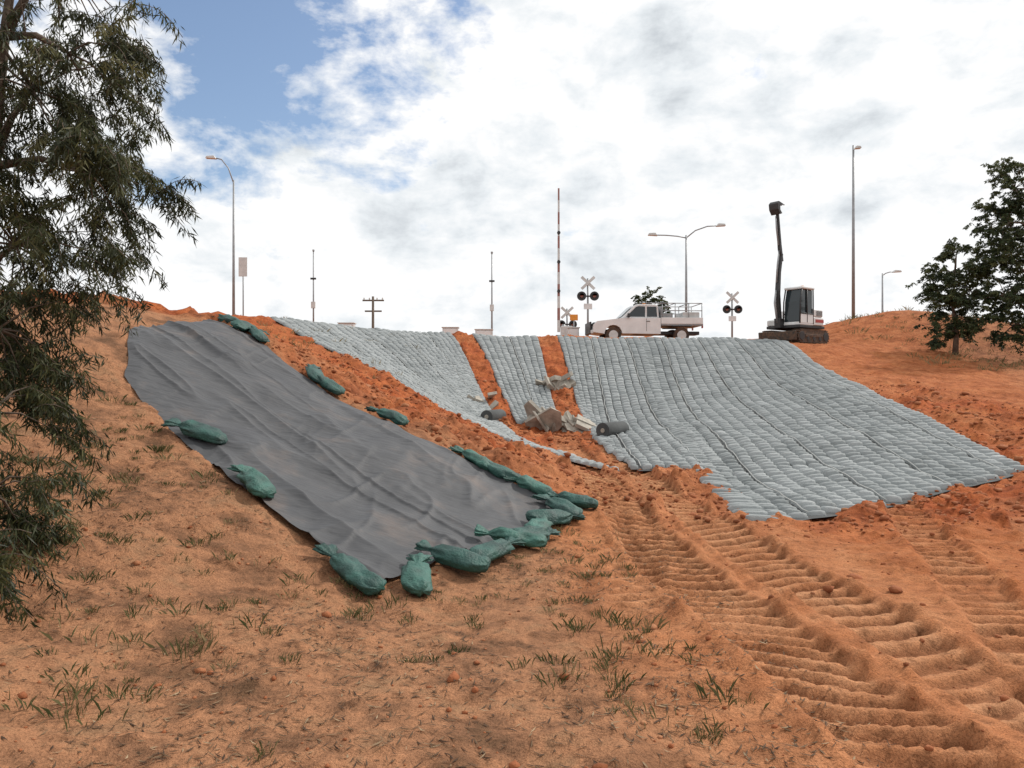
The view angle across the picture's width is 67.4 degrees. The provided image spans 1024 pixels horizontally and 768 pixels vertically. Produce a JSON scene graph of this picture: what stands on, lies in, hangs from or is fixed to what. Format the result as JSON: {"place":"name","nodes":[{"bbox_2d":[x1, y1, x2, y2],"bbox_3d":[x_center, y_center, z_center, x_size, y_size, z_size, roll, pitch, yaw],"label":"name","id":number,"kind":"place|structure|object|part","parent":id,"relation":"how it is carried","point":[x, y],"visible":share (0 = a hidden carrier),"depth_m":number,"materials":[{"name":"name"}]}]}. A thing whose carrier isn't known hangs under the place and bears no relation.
{"place":"outdoors","nodes":[
{"label":"outdoors","id":0,"kind":"place"},
{"bbox_2d":[235,314,430,377],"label":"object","id":1,"kind":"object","parent":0,"point":[263,324],"depth_m":23.69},
{"bbox_2d":[0,289,1023,767],"bbox_3d":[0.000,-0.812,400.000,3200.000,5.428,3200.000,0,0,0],"label":"ground","id":2,"kind":"structure","parent":0,"point":[856,659],"depth_m":5.41,"materials":[{"name":"red soil"}]},
{"bbox_2d":[0,0,206,630],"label":"eucalyptus tree","id":3,"kind":"object","parent":2,"relation":"on","point":[88,165],"visible":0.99,"depth_m":5.81,"materials":[{"name":"green plant"}]},
{"bbox_2d":[205,155,234,314],"bbox_3d":[-15.131,-6.947,40.000,1.614,9.868,0.352,0,0,0],"label":"street lamp","id":4,"kind":"object","parent":2,"relation":"on","point":[233,253],"visible":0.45,"depth_m":39.96,"materials":[{"name":"metal"}]},
{"bbox_2d":[211,314,238,323],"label":"sandbag","id":5,"kind":"object","parent":2,"relation":"on","point":[227,318],"visible":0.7,"depth_m":13.21,"materials":[{"name":"green fabric"}]},
{"bbox_2d":[239,257,246,315],"bbox_3d":[-14.000,-4.294,39.987,0.450,4.600,0.095,0,0,0],"label":"traffic sign","id":6,"kind":"object","parent":2,"relation":"on","point":[242,266],"visible":0.93,"depth_m":39.94,"materials":[{"name":"metal"}]},
{"bbox_2d":[230,319,269,334],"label":"sandbag","id":7,"kind":"object","parent":2,"relation":"on","point":[242,325],"visible":0.67,"depth_m":12.78,"materials":[{"name":"green fabric"}]},
{"bbox_2d":[248,326,269,342],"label":"sandbag","id":8,"kind":"object","parent":2,"relation":"on","point":[259,335],"visible":0.98,"depth_m":12.59,"materials":[{"name":"green fabric"}]},
{"bbox_2d":[310,249,315,321],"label":"signal mast","id":9,"kind":"object","parent":2,"relation":"on","point":[313,304],"visible":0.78,"depth_m":40.96,"materials":[{"name":"metal"}]},
{"bbox_2d":[317,374,345,395],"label":"sandbag","id":10,"kind":"object","parent":2,"relation":"on","point":[330,385],"visible":0.82,"depth_m":11.79,"materials":[{"name":"green fabric"}]},
{"bbox_2d":[305,363,323,384],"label":"sandbag","id":11,"kind":"object","parent":10,"relation":"on","point":[313,371],"visible":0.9,"depth_m":11.96,"materials":[{"name":"green fabric"}]},
{"bbox_2d":[124,319,550,578],"bbox_3d":[-3.174,0.284,9.916,7.277,2.756,3.618,0,0,33],"label":"geotextile sheet","id":12,"kind":"object","parent":2,"relation":"on","point":[377,496],"visible":0.94,"depth_m":9.21,"materials":[{"name":"grey fabric"}]},
{"bbox_2d":[161,417,227,444],"bbox_3d":[-3.480,0.520,8.509,0.680,0.298,0.322,0,0,5],"label":"sandbag","id":13,"kind":"object","parent":12,"relation":"on","point":[200,431],"visible":1,"depth_m":8.42,"materials":[{"name":"teal fabric"}]},
{"bbox_2d":[227,464,276,498],"bbox_3d":[-2.554,0.962,7.591,0.302,0.291,0.645,0,0,-42],"label":"sandbag","id":14,"kind":"object","parent":12,"relation":"on","point":[254,481],"visible":1,"depth_m":7.45,"materials":[{"name":"teal fabric"}]},
{"bbox_2d":[337,322,356,326],"bbox_3d":[-8.600,-2.598,40.000,0.900,1.185,0.600,0,0,0],"label":"equipment cabinet","id":15,"kind":"object","parent":2,"relation":"on","point":[349,323],"visible":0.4,"depth_m":39.75,"materials":[{"name":"grey metal"}]},
{"bbox_2d":[312,543,386,595],"bbox_3d":[-1.345,1.524,6.360,0.741,0.321,0.259,0,0,41],"label":"sandbag","id":16,"kind":"object","parent":2,"relation":"on","point":[355,572],"visible":1,"depth_m":6.25,"materials":[{"name":"teal fabric"}]},
{"bbox_2d":[362,296,383,327],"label":"power pole","id":17,"kind":"object","parent":2,"relation":"on","point":[372,310],"visible":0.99,"depth_m":99.88,"materials":[{"name":"brown wood"}]},
{"bbox_2d":[0,394,769,763],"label":"dry grass","id":18,"kind":"structure","parent":2,"relation":"on","point":[344,612],"depth_m":5.04,"materials":[{"name":"plant"}]},
{"bbox_2d":[364,406,408,425],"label":"sandbag","id":19,"kind":"object","parent":2,"relation":"on","point":[395,417],"visible":1,"depth_m":11.11,"materials":[{"name":"teal fabric"}]},
{"bbox_2d":[401,553,433,596],"bbox_3d":[-0.803,1.611,6.514,0.281,0.211,0.722,0,0,-4],"label":"sandbag","id":20,"kind":"object","parent":2,"relation":"on","point":[416,579],"visible":1,"depth_m":6.34,"materials":[{"name":"teal fabric"}]},
{"bbox_2d":[270,316,618,470],"bbox_3d":[-0.646,-0.428,23.259,7.188,4.074,17.982,0,0,-38],"label":"concrete bag mat","id":21,"kind":"object","parent":2,"relation":"on","point":[438,366],"visible":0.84,"depth_m":24.95,"materials":[{"name":"grey concrete"}]},
{"bbox_2d":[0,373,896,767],"bbox_3d":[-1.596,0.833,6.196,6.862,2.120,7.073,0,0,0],"label":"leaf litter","id":22,"kind":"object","parent":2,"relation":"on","point":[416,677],"visible":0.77,"depth_m":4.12,"materials":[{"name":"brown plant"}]},
{"bbox_2d":[441,327,458,333],"bbox_3d":[-3.200,-2.417,40.000,0.900,1.085,0.600,0,0,0],"label":"equipment cabinet","id":23,"kind":"object","parent":2,"relation":"on","point":[450,329],"visible":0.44,"depth_m":39.73,"materials":[{"name":"grey metal"}]},
{"bbox_3d":[-3.200,-2.465,39.740,0.680,0.765,0.020,0,0,0],"label":"door","id":24,"kind":"part","parent":23,"relation":"part of","materials":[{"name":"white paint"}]},
{"bbox_2d":[414,539,490,572],"bbox_3d":[-0.549,1.571,6.994,0.742,0.218,0.277,0,0,29],"label":"sandbag","id":25,"kind":"object","parent":2,"relation":"on","point":[467,560],"visible":1,"depth_m":6.87,"materials":[{"name":"teal fabric"}]},
{"bbox_2d":[467,391,498,408],"bbox_3d":[-0.771,0.529,22.395,0.923,0.630,0.853,0,0,-41],"label":"broken concrete rubble","id":26,"kind":"object","parent":2,"relation":"on","point":[494,403],"visible":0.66,"depth_m":22.34,"materials":[{"name":"grey concrete"}]},
{"bbox_2d":[474,329,492,334],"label":"equipment cabinet","id":27,"kind":"object","parent":2,"relation":"on","point":[484,331],"visible":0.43,"depth_m":40.73,"materials":[{"name":"grey metal"}]},
{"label":"door","id":28,"kind":"part","parent":27,"relation":"part of","materials":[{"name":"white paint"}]},
{"bbox_2d":[489,252,494,335],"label":"signal mast","id":29,"kind":"object","parent":2,"relation":"on","point":[491,304],"visible":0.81,"depth_m":41.97,"materials":[{"name":"metal"}]},
{"bbox_2d":[480,409,505,419],"bbox_3d":[-0.501,0.877,20.902,0.364,0.360,1.022,0,0,21],"label":"geotextile roll","id":30,"kind":"object","parent":2,"relation":"on","point":[496,414],"visible":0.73,"depth_m":20.52,"materials":[{"name":"fabric"}]},
{"bbox_2d":[470,536,525,560],"bbox_3d":[-0.139,1.575,7.296,0.265,0.173,0.747,0,0,29],"label":"sandbag","id":31,"kind":"object","parent":2,"relation":"on","point":[492,550],"visible":0.85,"depth_m":7.20,"materials":[{"name":"teal fabric"}]},
{"bbox_2d":[474,524,547,547],"bbox_3d":[-0.009,1.533,7.757,0.733,0.204,0.260,0,0,11],"label":"sandbag","id":32,"kind":"object","parent":2,"relation":"on","point":[532,540],"visible":0.87,"depth_m":7.68,"materials":[{"name":"teal fabric"}]},
{"bbox_2d":[0,339,1023,767],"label":"soil clods","id":33,"kind":"object","parent":2,"relation":"on","point":[454,675],"visible":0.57,"depth_m":10.76,"materials":[{"name":"orange soil"}]},
{"bbox_2d":[472,333,555,424],"bbox_3d":[0.534,-0.469,26.600,2.669,3.199,10.453,0,0,-10],"label":"concrete bag mat","id":34,"kind":"object","parent":2,"relation":"on","point":[517,365],"visible":0.85,"depth_m":26.16,"materials":[{"name":"grey concrete"}]},
{"bbox_2d":[503,475,552,494],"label":"sandbag","id":35,"kind":"object","parent":2,"relation":"on","point":[530,484],"visible":0.93,"depth_m":9.84,"materials":[{"name":"teal fabric"}]},
{"bbox_2d":[487,461,520,482],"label":"sandbag","id":36,"kind":"object","parent":35,"relation":"on","point":[498,470],"visible":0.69,"depth_m":10.07,"materials":[{"name":"teal fabric"}]},
{"bbox_2d":[448,445,493,469],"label":"sandbag","id":37,"kind":"object","parent":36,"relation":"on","point":[477,459],"visible":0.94,"depth_m":10.34,"materials":[{"name":"teal fabric"}]},
{"bbox_2d":[510,525,560,540],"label":"sandbag","id":38,"kind":"object","parent":2,"relation":"on","point":[548,532],"visible":0.52,"depth_m":7.96,"materials":[{"name":"teal fabric"}]},
{"bbox_2d":[524,516,553,528],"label":"sandbag","id":39,"kind":"object","parent":2,"relation":"on","point":[544,521],"visible":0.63,"depth_m":8.30,"materials":[{"name":"teal fabric"}]},
{"bbox_2d":[525,509,585,524],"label":"sandbag","id":40,"kind":"object","parent":2,"relation":"on","point":[556,516],"visible":0.8,"depth_m":8.73,"materials":[{"name":"teal fabric"}]},
{"bbox_2d":[530,494,582,519],"bbox_3d":[0.573,1.476,9.252,0.321,0.226,0.775,0,0,-35],"label":"sandbag","id":41,"kind":"object","parent":40,"relation":"on","point":[554,502],"visible":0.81,"depth_m":9.17,"materials":[{"name":"teal fabric"}]},
{"bbox_2d":[535,371,575,390],"bbox_3d":[1.378,-0.042,25.039,1.302,0.771,0.965,0,0,-24],"label":"broken concrete rubble","id":42,"kind":"object","parent":2,"relation":"on","point":[555,382],"visible":0.88,"depth_m":24.76,"materials":[{"name":"grey concrete"}]},
{"bbox_2d":[524,400,596,433],"bbox_3d":[1.347,0.979,21.288,2.047,1.090,1.493,0,0,0],"label":"broken concrete rubble","id":43,"kind":"object","parent":2,"relation":"on","point":[551,419],"visible":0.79,"depth_m":20.85,"materials":[{"name":"grey concrete"}]},
{"bbox_2d":[556,188,572,335],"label":"railway boom gate","id":44,"kind":"structure","parent":2,"relation":"on","point":[562,329],"depth_m":39.48,"materials":[{"name":"white metal"}]},
{"bbox_2d":[560,307,576,326],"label":"railway crossing signal","id":45,"kind":"object","parent":2,"relation":"on","point":[566,313],"visible":0.56,"depth_m":45.90,"materials":[{"name":"metal"}]},
{"bbox_2d":[547,490,598,508],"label":"sandbag","id":46,"kind":"object","parent":2,"relation":"on","point":[583,501],"visible":0.83,"depth_m":9.46,"materials":[{"name":"teal fabric"}]},
{"bbox_2d":[567,327,579,335],"bbox_3d":[3.000,-2.323,37.500,0.600,0.885,0.600,0,0,0],"label":"equipment cabinet","id":47,"kind":"object","parent":2,"relation":"on","point":[574,331],"visible":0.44,"depth_m":37.23,"materials":[{"name":"grey metal"}]},
{"bbox_3d":[3.000,-2.371,37.240,0.425,0.595,0.020,0,0,0],"label":"door","id":48,"kind":"part","parent":47,"relation":"part of","materials":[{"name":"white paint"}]},
{"bbox_2d":[570,314,577,326],"bbox_3d":[3.100,-2.681,38.487,0.400,1.600,0.095,0,0,0],"label":"traffic sign","id":49,"kind":"object","parent":2,"relation":"on","point":[573,317],"visible":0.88,"depth_m":38.44,"materials":[{"name":"metal"}]},
{"bbox_2d":[577,276,598,335],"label":"railway crossing signal","id":50,"kind":"object","parent":2,"relation":"on","point":[582,295],"visible":0.99,"depth_m":40.90,"materials":[{"name":"metal"}]},
{"bbox_2d":[585,302,702,337],"bbox_3d":[6.303,-2.913,36.997,5.385,1.960,2.160,0,0,-3],"label":"white utility truck","id":51,"kind":"object","parent":2,"relation":"on","point":[643,319],"visible":0.83,"depth_m":36.19,"materials":[{"name":"paint"}]},
{"bbox_3d":[5.827,-3.423,36.202,0.900,0.500,0.012,0,0,-3],"label":"side window","id":52,"kind":"part","parent":51,"relation":"part of","materials":[{"name":"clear glass"}]},
{"bbox_3d":[6.610,-3.413,36.249,0.490,0.480,0.012,0,0,-3],"label":"rear side window","id":53,"kind":"part","parent":51,"relation":"part of","materials":[{"name":"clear glass"}]},
{"bbox_2d":[630,286,673,314],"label":"shrub","id":54,"kind":"object","parent":2,"relation":"on","point":[644,298],"visible":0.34,"depth_m":43.42,"materials":[{"name":"green plant"}]},
{"bbox_2d":[648,223,725,329],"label":"street lamp","id":55,"kind":"object","parent":2,"relation":"on","point":[686,236],"visible":0.62,"depth_m":40.96,"materials":[{"name":"metal"}]},
{"bbox_2d":[723,291,741,336],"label":"railway crossing signal","id":56,"kind":"object","parent":2,"relation":"on","point":[728,309],"visible":1,"depth_m":40.91,"materials":[{"name":"metal"}]},
{"bbox_2d":[557,335,1023,520],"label":"concrete bag mat","id":57,"kind":"object","parent":2,"relation":"on","point":[768,428],"visible":0.96,"depth_m":17.62,"materials":[{"name":"grey concrete"}]},
{"bbox_2d":[596,421,628,435],"bbox_3d":[2.599,1.177,19.802,0.403,0.400,1.022,0,0,38],"label":"geotextile roll","id":58,"kind":"object","parent":57,"relation":"on","point":[610,428],"visible":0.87,"depth_m":19.49,"materials":[{"name":"fabric"}]},
{"bbox_2d":[758,201,828,343],"bbox_3d":[11.668,-4.524,31.836,2.602,5.755,1.760,0,0,-38],"label":"excavator","id":59,"kind":"object","parent":2,"relation":"on","point":[799,319],"visible":0.88,"depth_m":31.23,"materials":[{"name":"metal"}]},
{"bbox_2d":[852,145,861,316],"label":"street lamp","id":60,"kind":"object","parent":2,"relation":"on","point":[853,237],"visible":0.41,"depth_m":40.45,"materials":[{"name":"metal"}]},
{"bbox_2d":[881,270,901,312],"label":"street lamp","id":61,"kind":"object","parent":2,"relation":"on","point":[895,271],"visible":0.47,"depth_m":50.96,"materials":[{"name":"metal"}]},
{"bbox_2d":[825,306,1023,370],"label":"dry grass","id":62,"kind":"structure","parent":2,"relation":"on","point":[912,339],"depth_m":30.79,"materials":[{"name":"plant"}]},
{"bbox_2d":[905,237,1004,354],"bbox_3d":[17.787,-3.505,30.609,3.614,4.833,2.503,0,0,-26],"label":"gum tree","id":63,"kind":"object","parent":2,"relation":"on","point":[953,299],"visible":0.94,"depth_m":30.30,"materials":[{"name":"green plant"}]},
{"bbox_2d":[961,156,1023,355],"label":"gum tree","id":64,"kind":"object","parent":2,"relation":"on","point":[1008,245],"visible":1,"depth_m":29.29,"materials":[{"name":"green plant"}]},
{"bbox_2d":[0,0,1023,338],"label":"sky","id":65,"kind":"structure","parent":0,"point":[405,144],"materials":[{"name":"white"}]}
]}

